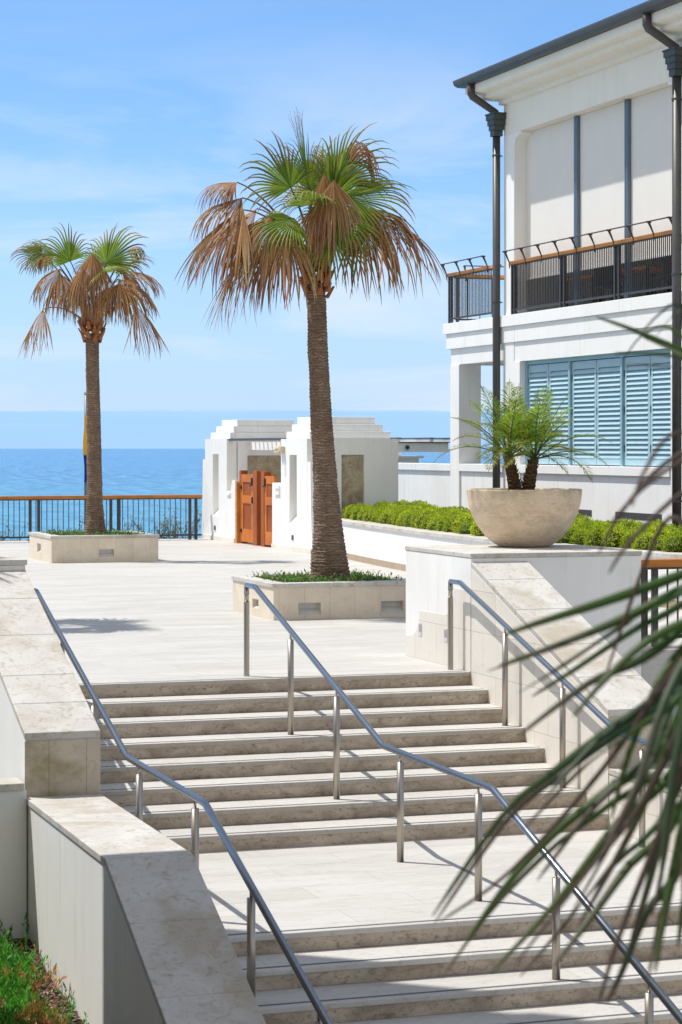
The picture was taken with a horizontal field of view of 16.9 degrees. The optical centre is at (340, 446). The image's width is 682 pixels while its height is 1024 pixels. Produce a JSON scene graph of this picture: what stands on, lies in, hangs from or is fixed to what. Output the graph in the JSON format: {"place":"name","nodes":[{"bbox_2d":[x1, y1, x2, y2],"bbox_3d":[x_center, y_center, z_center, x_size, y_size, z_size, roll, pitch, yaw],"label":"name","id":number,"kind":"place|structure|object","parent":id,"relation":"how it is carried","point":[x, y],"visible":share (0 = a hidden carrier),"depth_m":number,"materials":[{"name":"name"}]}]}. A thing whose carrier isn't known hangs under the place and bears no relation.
{"place":"outdoors","nodes":[
{"label":"outdoors","id":0,"kind":"place"},
{"bbox_2d":[0,449,502,540],"bbox_3d":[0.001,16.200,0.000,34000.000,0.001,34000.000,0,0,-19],"label":"sea","id":1,"kind":"structure","parent":0,"point":[41,472],"depth_m":1062.23,"materials":[{"name":"liquid"}]},
{"bbox_2d":[0,410,502,448],"bbox_3d":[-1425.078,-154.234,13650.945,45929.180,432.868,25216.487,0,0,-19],"label":"fog bank","id":2,"kind":"structure","parent":0,"point":[120,430],"depth_m":17993.81,"materials":[{"name":"blue"}]},
{"bbox_2d":[0,0,647,411],"label":"sky","id":3,"kind":"structure","parent":0,"point":[122,112],"materials":[{"name":"blue"}]},
{"bbox_2d":[0,538,681,686],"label":"plaza paving","id":4,"kind":"structure","parent":0,"point":[170,612],"depth_m":28.52,"materials":[{"name":"stone"}]},
{"bbox_2d":[28,531,158,562],"bbox_3d":[-4.832,1.945,44.675,2.106,0.510,2.236,0,0,-19],"label":"stone planter","id":5,"kind":"object","parent":4,"relation":"on","point":[48,547],"visible":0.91,"depth_m":43.69,"materials":[{"name":"stone"}]},
{"bbox_2d":[10,222,166,534],"bbox_3d":[-4.867,-1.292,44.596,3.142,6.184,1.862,0,0,-1],"label":"fan palm","id":6,"kind":"object","parent":5,"relation":"in","point":[99,308],"visible":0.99,"depth_m":44.42,"materials":[{"name":"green plant"}]},
{"bbox_2d":[40,528,147,535],"bbox_3d":[-4.834,1.707,44.661,1.979,0.245,2.045,0,0,-19],"label":"juniper ground cover","id":7,"kind":"object","parent":5,"relation":"in","point":[108,532],"visible":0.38,"depth_m":44.42,"materials":[{"name":"green plant"}]},
{"bbox_2d":[0,495,201,541],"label":"seafront fence","id":8,"kind":"object","parent":4,"relation":"on","point":[118,498],"visible":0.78,"depth_m":53.54,"materials":[{"name":"brown metal"}]},
{"bbox_2d":[201,417,397,553],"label":"gate pavilion","id":9,"kind":"structure","parent":4,"relation":"on","point":[258,487],"depth_m":49.11,"materials":[{"name":"white paint"}]},
{"bbox_2d":[231,573,405,619],"bbox_3d":[-0.213,1.968,30.229,2.016,0.465,1.906,0,0,-19],"label":"stone planter","id":10,"kind":"object","parent":4,"relation":"on","point":[333,600],"visible":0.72,"depth_m":29.36,"materials":[{"name":"stone"}]},
{"bbox_2d":[174,106,447,578],"bbox_3d":[-0.393,-1.303,30.212,3.616,6.326,1.904,0,0,-2],"label":"fan palm","id":11,"kind":"object","parent":10,"relation":"in","point":[327,191],"visible":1,"depth_m":29.88,"materials":[{"name":"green plant"}]},
{"bbox_2d":[246,569,401,581],"bbox_3d":[-0.202,1.748,30.223,1.898,0.248,1.781,0,0,-19],"label":"juniper ground cover","id":12,"kind":"object","parent":10,"relation":"in","point":[305,577],"visible":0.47,"depth_m":29.93,"materials":[{"name":"green plant"}]},
{"bbox_2d":[341,518,681,607],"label":"hedge wall","id":13,"kind":"structure","parent":4,"relation":"on","point":[378,544],"depth_m":41.12,"materials":[{"name":"white paint"}]},
{"bbox_2d":[641,559,681,645],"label":"terrace fence","id":14,"kind":"object","parent":4,"relation":"on","point":[654,565],"visible":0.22,"depth_m":25.28,"materials":[{"name":"brown metal"}]},
{"bbox_2d":[443,0,681,527],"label":"seaside building","id":15,"kind":"structure","parent":0,"point":[588,120],"depth_m":46.12,"materials":[{"name":"paint"}]},
{"bbox_2d":[440,255,500,322],"bbox_3d":[2.907,-3.539,51.702,0.275,1.379,3.036,0,0,-19],"label":"balcony railing","id":16,"kind":"object","parent":15,"relation":"on","point":[459,274],"visible":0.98,"depth_m":51.84,"materials":[{"name":"brown metal"}]},
{"bbox_2d":[455,265,503,321],"bbox_3d":[6.580,-3.539,54.649,8.350,1.379,0.275,0,0,-19],"label":"balcony railing","id":17,"kind":"object","parent":15,"relation":"on","point":[501,278],"visible":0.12,"depth_m":53.33,"materials":[{"name":"brown metal"}]},
{"bbox_2d":[502,216,671,314],"bbox_3d":[4.871,-3.539,45.871,0.275,1.379,7.882,0,0,-19],"label":"balcony railing","id":18,"kind":"object","parent":15,"relation":"on","point":[617,246],"visible":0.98,"depth_m":45.74,"materials":[{"name":"brown metal"}]},
{"bbox_2d":[567,274,623,306],"bbox_3d":[5.425,-3.215,48.606,0.900,0.740,1.500,0,0,-19],"label":"dining table","id":19,"kind":"object","parent":15,"relation":"on","point":[599,300],"visible":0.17,"depth_m":48.92,"materials":[{"name":"paint"}]},
{"bbox_2d":[594,266,612,302],"bbox_3d":[5.523,-3.298,47.373,0.440,0.904,0.440,0,0,-19],"label":"dining chair","id":20,"kind":"object","parent":15,"relation":"on","point":[603,281],"visible":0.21,"depth_m":47.50,"materials":[{"name":"paint"}]},
{"bbox_2d":[623,265,660,295],"bbox_3d":[6.223,-3.215,46.237,0.900,0.740,1.500,0,0,-19],"label":"dining table","id":21,"kind":"object","parent":15,"relation":"on","point":[647,293],"visible":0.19,"depth_m":45.62,"materials":[{"name":"paint"}]},
{"bbox_2d":[653,255,671,294],"bbox_3d":[6.385,-3.298,44.815,0.440,0.904,0.440,0,0,-19],"label":"dining chair","id":22,"kind":"object","parent":15,"relation":"on","point":[663,291],"visible":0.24,"depth_m":44.57,"materials":[{"name":"paint"}]},
{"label":"terrain","id":23,"kind":"structure","parent":0,"visible":0},
{"bbox_2d":[0,778,26,939],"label":"garden wall","id":24,"kind":"structure","parent":23,"relation":"on","point":[13,851],"depth_m":17.76,"materials":[{"name":"white paint"}]},
{"bbox_2d":[0,555,26,570],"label":"stone pier","id":25,"kind":"structure","parent":23,"relation":"on","point":[8,562],"depth_m":20.98,"materials":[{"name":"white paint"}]},
{"bbox_2d":[0,521,27,540],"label":"coastal shrub","id":26,"kind":"object","parent":23,"relation":"on","point":[11,531],"visible":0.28,"depth_m":53.83,"materials":[{"name":"green plant"}]},
{"bbox_2d":[0,570,99,796],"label":"stair wall","id":27,"kind":"structure","parent":23,"relation":"on","point":[49,737],"depth_m":18.48,"materials":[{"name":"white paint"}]},
{"bbox_2d":[47,519,84,531],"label":"coastal shrub","id":28,"kind":"object","parent":23,"relation":"on","point":[69,525],"visible":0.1,"depth_m":54.45,"materials":[{"name":"green plant"}]},
{"bbox_2d":[84,392,86,527],"bbox_3d":[-6.081,0.625,54.755,0.124,3.850,0.124,0,0,-19],"label":"flagpole","id":29,"kind":"object","parent":23,"relation":"on","point":[85,483],"visible":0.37,"depth_m":54.71,"materials":[{"name":"white metal"}]},
{"bbox_2d":[83,415,86,481],"bbox_3d":[-5.992,0.110,54.642,0.309,1.720,0.137,0,0,0],"label":"flag","id":30,"kind":"object","parent":29,"relation":"attached to","point":[85,448],"visible":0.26,"depth_m":54.67,"materials":[{"name":"fabric"}]},
{"bbox_2d":[104,512,144,531],"bbox_3d":[-5.182,2.067,54.937,1.016,0.986,0.859,0,0,-19],"label":"coastal shrub","id":31,"kind":"object","parent":23,"relation":"on","point":[131,525],"visible":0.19,"depth_m":55.10,"materials":[{"name":"green plant"}]},
{"bbox_2d":[27,794,265,1023],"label":"stair wall","id":32,"kind":"structure","parent":23,"relation":"on","point":[125,924],"depth_m":15.16,"materials":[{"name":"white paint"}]},
{"bbox_2d":[128,508,200,538],"bbox_3d":[-4.235,2.006,55.002,1.616,1.099,0.862,0,0,24],"label":"coastal shrub","id":33,"kind":"object","parent":23,"relation":"on","point":[165,530],"visible":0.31,"depth_m":54.97,"materials":[{"name":"green plant"}]},
{"bbox_2d":[153,504,201,538],"bbox_3d":[-3.908,1.940,55.411,1.418,1.229,1.184,0,0,-42],"label":"coastal shrub","id":34,"kind":"object","parent":23,"relation":"on","point":[177,527],"visible":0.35,"depth_m":55.35,"materials":[{"name":"green plant"}]},
{"bbox_2d":[77,668,681,1023],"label":"stone staircase","id":35,"kind":"structure","parent":23,"relation":"on","point":[352,903],"depth_m":18.52,"materials":[{"name":"stone"}]},
{"bbox_2d":[34,588,332,1023],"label":"handrail","id":36,"kind":"object","parent":35,"relation":"on","point":[323,1017],"visible":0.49,"depth_m":15.25,"materials":[{"name":"metal"}]},
{"bbox_2d":[244,583,681,1023],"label":"handrail","id":37,"kind":"object","parent":35,"relation":"on","point":[651,982],"visible":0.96,"depth_m":17.65,"materials":[{"name":"metal"}]},
{"bbox_2d":[448,579,646,847],"bbox_3d":[2.651,2.600,17.956,0.054,2.594,9.895,0,0,-19],"label":"handrail","id":38,"kind":"object","parent":35,"relation":"on","point":[605,720],"visible":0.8,"depth_m":21.17,"materials":[{"name":"metal"}]},
{"bbox_2d":[398,452,423,462],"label":"stepped parapet","id":39,"kind":"structure","parent":23,"relation":"on","point":[408,459],"depth_m":58.69,"materials":[{"name":"white paint"}]},
{"bbox_2d":[390,438,449,451],"bbox_3d":[1.057,2.487,59.111,3.130,5.425,3.400,0,0,-19],"label":"pergola","id":40,"kind":"object","parent":23,"relation":"on","point":[428,444],"visible":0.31,"depth_m":58.53,"materials":[{"name":"white paint"}]},
{"bbox_2d":[398,463,449,507],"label":"garden wall","id":41,"kind":"structure","parent":23,"relation":"on","point":[429,483],"depth_m":54.80,"materials":[{"name":"white paint"}]},
{"bbox_2d":[405,543,641,675],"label":"stone pier","id":42,"kind":"structure","parent":23,"relation":"on","point":[574,575],"depth_m":22.92,"materials":[{"name":"white paint"}]},
{"bbox_2d":[466,488,581,546],"bbox_3d":[1.915,0.744,23.976,1.206,0.602,1.206,0,0,-19],"label":"bowl planter","id":43,"kind":"object","parent":42,"relation":"on","point":[536,517],"visible":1,"depth_m":23.54,"materials":[{"name":"stone"}]},
{"bbox_2d":[433,378,611,489],"bbox_3d":[1.867,-0.100,23.906,1.813,1.219,1.540,0,0,-19],"label":"pygmy date palm","id":44,"kind":"object","parent":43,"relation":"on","point":[523,431],"visible":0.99,"depth_m":23.85,"materials":[{"name":"green plant"}]},
{"bbox_2d":[471,561,671,826],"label":"stair wall","id":45,"kind":"structure","parent":23,"relation":"on","point":[513,595],"depth_m":21.03,"materials":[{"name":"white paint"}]},
{"bbox_2d":[609,766,681,852],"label":"stair wall","id":46,"kind":"structure","parent":23,"relation":"on","point":[654,808],"depth_m":18.76,"materials":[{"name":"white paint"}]},
{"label":"lower pavement","id":47,"kind":"structure","parent":0,"visible":0},
{"bbox_2d":[0,936,83,1023],"bbox_3d":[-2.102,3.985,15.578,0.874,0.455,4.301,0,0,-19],"label":"bark mulch","id":48,"kind":"object","parent":47,"relation":"on","point":[42,994],"visible":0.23,"depth_m":16.54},
{"bbox_2d":[0,912,88,1023],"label":"juniper ground cover","id":49,"kind":"object","parent":48,"relation":"on","point":[16,971],"visible":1,"depth_m":16.09,"materials":[{"name":"green plant"}]},
{"bbox_2d":[432,303,681,1002],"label":"fan palm","id":50,"kind":"object","parent":47,"relation":"on","point":[655,708],"visible":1,"depth_m":3.50,"materials":[{"name":"green plant"}]},
{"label":"planting soil","id":51,"kind":"structure","parent":0,"visible":0},
{"bbox_2d":[341,505,354,518],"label":"hedge shrub","id":52,"kind":"object","parent":51,"relation":"on","point":[343,510],"visible":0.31,"depth_m":46.87,"materials":[{"name":"green plant"}]},
{"bbox_2d":[343,504,354,518],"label":"hedge shrub","id":53,"kind":"object","parent":51,"relation":"on","point":[348,513],"visible":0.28,"depth_m":46.41,"materials":[{"name":"green plant"}]},
{"bbox_2d":[350,503,368,519],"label":"hedge shrub","id":54,"kind":"object","parent":51,"relation":"on","point":[354,514],"visible":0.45,"depth_m":45.57,"materials":[{"name":"green plant"}]},
{"bbox_2d":[357,506,375,520],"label":"hedge shrub","id":55,"kind":"object","parent":51,"relation":"on","point":[365,509],"visible":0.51,"depth_m":45.14,"materials":[{"name":"green plant"}]},
{"bbox_2d":[362,508,376,521],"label":"hedge shrub","id":56,"kind":"object","parent":51,"relation":"on","point":[368,516],"visible":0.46,"depth_m":44.73,"materials":[{"name":"green plant"}]},
{"bbox_2d":[370,509,380,522],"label":"hedge shrub","id":57,"kind":"object","parent":51,"relation":"on","point":[374,516],"visible":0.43,"depth_m":44.30,"materials":[{"name":"green plant"}]},
{"bbox_2d":[375,507,394,522],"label":"hedge shrub","id":58,"kind":"object","parent":51,"relation":"on","point":[378,513],"visible":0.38,"depth_m":43.91,"materials":[{"name":"green plant"}]},
{"bbox_2d":[377,508,393,523],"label":"hedge shrub","id":59,"kind":"object","parent":51,"relation":"on","point":[385,515],"visible":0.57,"depth_m":43.43,"materials":[{"name":"green plant"}]},
{"bbox_2d":[382,503,396,508],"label":"hedge shrub","id":60,"kind":"object","parent":51,"relation":"on","point":[388,505],"visible":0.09,"depth_m":45.35,"materials":[{"name":"green plant"}]},
{"bbox_2d":[387,511,398,524],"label":"hedge shrub","id":61,"kind":"object","parent":51,"relation":"on","point":[389,520],"visible":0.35,"depth_m":43.03,"materials":[{"name":"green plant"}]},
{"bbox_2d":[391,508,406,525],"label":"hedge shrub","id":62,"kind":"object","parent":51,"relation":"on","point":[397,513],"visible":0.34,"depth_m":42.65,"materials":[{"name":"green plant"}]},
{"bbox_2d":[395,499,407,505],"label":"hedge shrub","id":63,"kind":"object","parent":51,"relation":"on","point":[403,501],"visible":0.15,"depth_m":47.00,"materials":[{"name":"green plant"}]},
{"bbox_2d":[396,505,412,510],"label":"hedge shrub","id":64,"kind":"object","parent":51,"relation":"on","point":[403,507],"visible":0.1,"depth_m":44.01,"materials":[{"name":"green plant"}]},
{"bbox_2d":[396,509,414,525],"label":"hedge shrub","id":65,"kind":"object","parent":51,"relation":"on","point":[401,517],"visible":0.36,"depth_m":42.12,"materials":[{"name":"green plant"}]},
{"bbox_2d":[402,510,420,527],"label":"hedge shrub","id":66,"kind":"object","parent":51,"relation":"on","point":[408,521],"visible":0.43,"depth_m":41.76,"materials":[{"name":"green plant"}]},
{"bbox_2d":[407,505,419,510],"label":"hedge shrub","id":67,"kind":"object","parent":51,"relation":"on","point":[410,508],"visible":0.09,"depth_m":43.17,"materials":[{"name":"green plant"}]},
{"bbox_2d":[408,500,422,505],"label":"hedge shrub","id":68,"kind":"object","parent":51,"relation":"on","point":[414,503],"visible":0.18,"depth_m":46.12,"materials":[{"name":"green plant"}]},
{"bbox_2d":[410,507,424,527],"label":"hedge shrub","id":69,"kind":"object","parent":51,"relation":"on","point":[415,517],"visible":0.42,"depth_m":41.31,"materials":[{"name":"green plant"}]},
{"bbox_2d":[417,501,430,507],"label":"hedge shrub","id":70,"kind":"object","parent":51,"relation":"on","point":[423,504],"visible":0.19,"depth_m":45.64,"materials":[{"name":"green plant"}]},
{"bbox_2d":[414,507,437,528],"bbox_3d":[1.537,1.319,40.938,0.510,0.487,0.519,0,0,-20],"label":"hedge shrub","id":71,"kind":"object","parent":51,"relation":"on","point":[422,515],"visible":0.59,"depth_m":40.87,"materials":[{"name":"green plant"}]},
{"bbox_2d":[419,513,438,529],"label":"hedge shrub","id":72,"kind":"object","parent":51,"relation":"on","point":[425,524],"visible":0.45,"depth_m":40.50,"materials":[{"name":"green plant"}]},
{"bbox_2d":[426,514,440,530],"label":"hedge shrub","id":73,"kind":"object","parent":51,"relation":"on","point":[432,525],"visible":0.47,"depth_m":39.99,"materials":[{"name":"green plant"}]},
{"bbox_2d":[429,506,441,512],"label":"hedge shrub","id":74,"kind":"object","parent":51,"relation":"on","point":[436,508],"visible":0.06,"depth_m":43.10,"materials":[{"name":"green plant"}]},
{"bbox_2d":[433,512,454,530],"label":"hedge shrub","id":75,"kind":"object","parent":51,"relation":"on","point":[440,523],"visible":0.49,"depth_m":39.62,"materials":[{"name":"green plant"}]},
{"bbox_2d":[437,509,451,514],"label":"hedge shrub","id":76,"kind":"object","parent":51,"relation":"on","point":[442,511],"visible":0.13,"depth_m":42.16,"materials":[{"name":"green plant"}]},
{"bbox_2d":[442,514,457,532],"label":"hedge shrub","id":77,"kind":"object","parent":51,"relation":"on","point":[448,524],"visible":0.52,"depth_m":39.17,"materials":[{"name":"green plant"}]},
{"bbox_2d":[447,507,462,513],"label":"hedge shrub","id":78,"kind":"object","parent":51,"relation":"on","point":[454,511],"visible":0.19,"depth_m":41.73,"materials":[{"name":"green plant"}]},
{"bbox_2d":[451,512,473,532],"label":"hedge shrub","id":79,"kind":"object","parent":51,"relation":"on","point":[465,516],"visible":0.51,"depth_m":38.78,"materials":[{"name":"green plant"}]},
{"bbox_2d":[457,505,469,511],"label":"hedge shrub","id":80,"kind":"object","parent":51,"relation":"on","point":[463,508],"visible":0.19,"depth_m":42.83,"materials":[{"name":"green plant"}]},
{"bbox_2d":[455,520,473,534],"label":"hedge shrub","id":81,"kind":"object","parent":51,"relation":"on","point":[464,528],"visible":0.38,"depth_m":38.29,"materials":[{"name":"green plant"}]},
{"bbox_2d":[470,522,484,535],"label":"hedge shrub","id":82,"kind":"object","parent":51,"relation":"on","point":[476,531],"visible":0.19,"depth_m":37.48,"materials":[{"name":"green plant"}]},
{"bbox_2d":[556,525,581,543],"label":"hedge shrub","id":83,"kind":"object","parent":51,"relation":"on","point":[566,537],"visible":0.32,"depth_m":34.44,"materials":[{"name":"green plant"}]},
{"bbox_2d":[571,518,584,526],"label":"hedge shrub","id":84,"kind":"object","parent":51,"relation":"on","point":[580,521],"visible":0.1,"depth_m":36.00,"materials":[{"name":"green plant"}]},
{"bbox_2d":[568,526,587,545],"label":"hedge shrub","id":85,"kind":"object","parent":51,"relation":"on","point":[578,538],"visible":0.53,"depth_m":34.21,"materials":[{"name":"green plant"}]},
{"bbox_2d":[574,513,592,523],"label":"hedge shrub","id":86,"kind":"object","parent":51,"relation":"on","point":[585,517],"visible":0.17,"depth_m":36.76,"materials":[{"name":"green plant"}]},
{"bbox_2d":[578,521,593,528],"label":"hedge shrub","id":87,"kind":"object","parent":51,"relation":"on","point":[585,524],"visible":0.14,"depth_m":34.97,"materials":[{"name":"green plant"}]},
{"bbox_2d":[583,524,608,546],"bbox_3d":[3.784,1.348,33.843,0.508,0.443,0.492,-6,-7,43],"label":"hedge shrub","id":88,"kind":"object","parent":51,"relation":"on","point":[593,537],"visible":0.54,"depth_m":33.74,"materials":[{"name":"green plant"}]},
{"bbox_2d":[589,520,610,529],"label":"hedge shrub","id":89,"kind":"object","parent":51,"relation":"on","point":[606,524],"visible":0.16,"depth_m":34.59,"materials":[{"name":"green plant"}]},
{"bbox_2d":[601,524,631,547],"bbox_3d":[4.026,1.349,33.399,0.506,0.472,0.512,0,0,20],"label":"hedge shrub","id":90,"kind":"object","parent":51,"relation":"on","point":[616,533],"visible":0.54,"depth_m":33.28,"materials":[{"name":"green plant"}]},
{"bbox_2d":[617,518,639,528],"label":"hedge shrub","id":91,"kind":"object","parent":51,"relation":"on","point":[632,523],"visible":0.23,"depth_m":34.64,"materials":[{"name":"green plant"}]},
{"bbox_2d":[619,529,643,548],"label":"hedge shrub","id":92,"kind":"object","parent":51,"relation":"on","point":[626,536],"visible":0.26,"depth_m":33.00,"materials":[{"name":"green plant"}]},
{"bbox_2d":[631,532,654,549],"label":"hedge shrub","id":93,"kind":"object","parent":51,"relation":"on","point":[644,541],"visible":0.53,"depth_m":32.51,"materials":[{"name":"green plant"}]},
{"bbox_2d":[638,521,658,528],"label":"hedge shrub","id":94,"kind":"object","parent":51,"relation":"on","point":[655,524],"visible":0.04,"depth_m":33.92,"materials":[{"name":"green plant"}]},
{"bbox_2d":[642,523,656,533],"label":"hedge shrub","id":95,"kind":"object","parent":51,"relation":"on","point":[651,527],"visible":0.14,"depth_m":33.31,"materials":[{"name":"green plant"}]},
{"bbox_2d":[648,527,671,536],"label":"hedge shrub","id":96,"kind":"object","parent":51,"relation":"on","point":[664,530],"visible":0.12,"depth_m":32.83,"materials":[{"name":"green plant"}]},
{"bbox_2d":[649,534,670,550],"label":"hedge shrub","id":97,"kind":"object","parent":51,"relation":"on","point":[658,544],"visible":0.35,"depth_m":32.18,"materials":[{"name":"green plant"}]},
{"bbox_2d":[664,526,677,532],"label":"hedge shrub","id":98,"kind":"object","parent":51,"relation":"on","point":[672,530],"visible":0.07,"depth_m":33.45,"materials":[{"name":"green plant"}]},
{"bbox_2d":[660,531,681,552],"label":"hedge shrub","id":99,"kind":"object","parent":51,"relation":"on","point":[674,544],"visible":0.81,"depth_m":31.75,"materials":[{"name":"green plant"}]},
{"bbox_2d":[666,524,678,530],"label":"hedge shrub","id":100,"kind":"object","parent":51,"relation":"on","point":[670,525],"visible":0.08,"depth_m":34.16,"materials":[{"name":"green plant"}]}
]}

